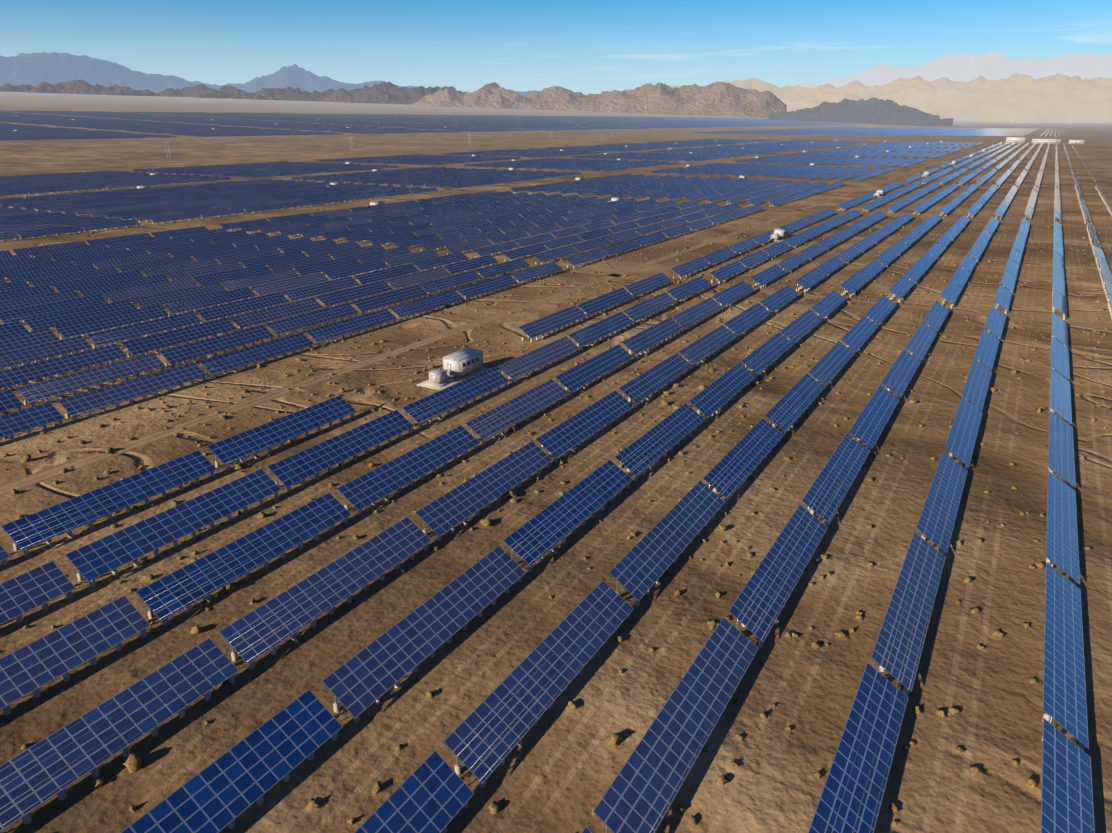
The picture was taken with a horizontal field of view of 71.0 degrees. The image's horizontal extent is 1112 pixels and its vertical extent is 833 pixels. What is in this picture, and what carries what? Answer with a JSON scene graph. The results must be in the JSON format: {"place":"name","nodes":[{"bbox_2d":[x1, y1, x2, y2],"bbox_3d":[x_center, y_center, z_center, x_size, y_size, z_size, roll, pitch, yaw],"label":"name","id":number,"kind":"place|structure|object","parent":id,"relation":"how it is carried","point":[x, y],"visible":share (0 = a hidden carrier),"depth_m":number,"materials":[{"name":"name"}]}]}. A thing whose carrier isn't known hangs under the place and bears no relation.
{"place":"outdoors","nodes":[
{"label":"outdoors","id":0,"kind":"place"},
{"bbox_2d":[0,80,466,104],"bbox_3d":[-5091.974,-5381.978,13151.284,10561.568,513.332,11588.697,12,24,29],"label":"brown hills","id":1,"kind":"structure","parent":0,"point":[383,92],"depth_m":12452.98,"materials":[{"name":"brown stone"}]},
{"bbox_2d":[0,52,531,96],"bbox_3d":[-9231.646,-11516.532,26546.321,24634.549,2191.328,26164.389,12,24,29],"label":"blue mountains","id":2,"kind":"structure","parent":0,"point":[36,69],"depth_m":22864.82,"materials":[{"name":"blue stone"}]},
{"bbox_2d":[0,110,861,140],"bbox_3d":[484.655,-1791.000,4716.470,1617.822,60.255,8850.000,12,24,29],"label":"solar field","id":3,"kind":"structure","parent":0,"point":[330,122],"depth_m":2404.84,"materials":[{"name":"blue glass"}]},
{"bbox_2d":[0,92,1111,832],"bbox_3d":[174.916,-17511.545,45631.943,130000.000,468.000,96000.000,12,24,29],"label":"desert ground","id":4,"kind":"structure","parent":0,"point":[992,694],"depth_m":89.37,"materials":[{"name":"brown soil"}]},
{"bbox_2d":[9,143,876,252],"bbox_3d":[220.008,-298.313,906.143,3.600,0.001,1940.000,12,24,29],"label":"dirt track","id":5,"kind":"object","parent":4,"relation":"on","point":[445,197],"depth_m":507.74,"materials":[{"name":"brown soil"}]},
{"bbox_2d":[165,125,788,156],"bbox_3d":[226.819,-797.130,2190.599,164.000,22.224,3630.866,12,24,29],"label":"utility poles","id":6,"kind":"object","parent":4,"relation":"on","point":[467,134],"visible":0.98,"depth_m":1507.88,"materials":[{"name":"silver metal"}]},
{"bbox_2d":[0,143,992,496],"bbox_3d":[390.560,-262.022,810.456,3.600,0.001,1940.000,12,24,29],"label":"dirt track","id":7,"kind":"object","parent":4,"relation":"on","point":[96,457],"visible":1,"depth_m":137.23,"materials":[{"name":"brown soil"}]},
{"bbox_2d":[14,113,1001,389],"bbox_3d":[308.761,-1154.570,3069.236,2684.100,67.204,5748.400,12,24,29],"label":"inverter stations","id":8,"kind":"object","parent":4,"relation":"on","point":[462,365],"visible":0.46,"depth_m":139.06,"materials":[{"name":"white paint"}]},
{"bbox_2d":[0,139,1098,185],"bbox_3d":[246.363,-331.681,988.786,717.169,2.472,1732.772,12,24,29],"label":"solar tables","id":9,"kind":"object","parent":4,"relation":"on","point":[269,169],"visible":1,"depth_m":782.09,"materials":[{"name":"blue glass"}]},
{"bbox_2d":[0,261,1111,832],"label":"solar tables","id":10,"kind":"object","parent":4,"relation":"on","point":[432,793],"visible":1,"depth_m":81.30,"materials":[{"name":"blue glass"}]},
{"bbox_2d":[0,173,1111,301],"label":"solar tables","id":11,"kind":"object","parent":4,"relation":"on","point":[42,272],"visible":0.98,"depth_m":318.56,"materials":[{"name":"blue glass"}]},
{"bbox_2d":[0,181,1111,832],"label":"desert shrubs","id":12,"kind":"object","parent":4,"relation":"on","point":[600,742],"visible":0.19,"depth_m":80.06,"materials":[{"name":"brown plant"}]},
{"bbox_2d":[140,224,1111,329],"bbox_3d":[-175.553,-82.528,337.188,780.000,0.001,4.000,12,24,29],"label":"dirt track","id":13,"kind":"object","parent":4,"relation":"on","point":[911,306],"visible":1,"depth_m":194.65,"materials":[{"name":"brown soil"}]},
{"bbox_2d":[232,179,1111,227],"bbox_3d":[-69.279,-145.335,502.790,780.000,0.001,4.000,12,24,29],"label":"dirt track","id":14,"kind":"object","parent":4,"relation":"on","point":[866,214],"visible":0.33,"depth_m":365.87,"materials":[{"name":"brown soil"}]},
{"bbox_2d":[361,164,1098,191],"bbox_3d":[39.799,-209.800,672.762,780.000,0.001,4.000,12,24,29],"label":"dirt track","id":15,"kind":"object","parent":4,"relation":"on","point":[792,180],"visible":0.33,"depth_m":588.00,"materials":[{"name":"brown soil"}]},
{"bbox_2d":[533,158,1086,173],"bbox_3d":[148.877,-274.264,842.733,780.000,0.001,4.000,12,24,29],"label":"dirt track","id":16,"kind":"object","parent":4,"relation":"on","point":[867,167],"visible":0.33,"depth_m":742.26,"materials":[{"name":"brown soil"}]},
{"bbox_2d":[1006,137,1025,142],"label":"building","id":17,"kind":"structure","parent":4,"relation":"on","point":[1015,139],"depth_m":1585.34,"materials":[{"name":"white paint"}]},
{"bbox_2d":[1032,139,1060,143],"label":"building","id":18,"kind":"structure","parent":4,"relation":"on","point":[1054,141],"depth_m":1562.27,"materials":[{"name":"white paint"}]},
{"bbox_2d":[1068,140,1084,143],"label":"building","id":19,"kind":"structure","parent":4,"relation":"on","point":[1076,141],"depth_m":1544.46,"materials":[{"name":"white paint"}]},
{"bbox_2d":[0,0,1111,94],"label":"sky","id":20,"kind":"structure","parent":0,"point":[586,47],"materials":[{"name":"blue"}]},
{"bbox_2d":[410,81,786,117],"bbox_3d":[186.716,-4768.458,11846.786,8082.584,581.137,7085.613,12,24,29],"label":"mountain range","id":21,"kind":"structure","parent":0,"point":[717,98],"depth_m":10598.26,"materials":[{"name":"brown stone"}]},
{"bbox_2d":[768,97,953,125],"bbox_3d":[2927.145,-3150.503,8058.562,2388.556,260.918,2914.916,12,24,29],"label":"hill","id":22,"kind":"structure","parent":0,"point":[872,110],"depth_m":7322.17,"materials":[{"name":"grey stone"}]},
{"bbox_2d":[626,73,1111,121],"bbox_3d":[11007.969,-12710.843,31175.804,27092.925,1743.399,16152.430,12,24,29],"label":"hazy tan mountains","id":23,"kind":"structure","parent":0,"point":[1053,98],"depth_m":27131.11,"materials":[{"name":"beige stone"}]},
{"bbox_2d":[692,127,1111,136],"bbox_3d":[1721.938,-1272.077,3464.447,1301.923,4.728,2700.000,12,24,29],"label":"solar field","id":24,"kind":"structure","parent":0,"point":[878,131],"depth_m":3102.16,"materials":[{"name":"blue glass"}]},
{"bbox_2d":[779,51,1111,87],"bbox_3d":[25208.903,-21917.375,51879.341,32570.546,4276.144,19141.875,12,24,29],"label":"faint mountains","id":25,"kind":"structure","parent":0,"point":[991,65],"depth_m":49107.32,"materials":[{"name":"beige stone"}]}
]}

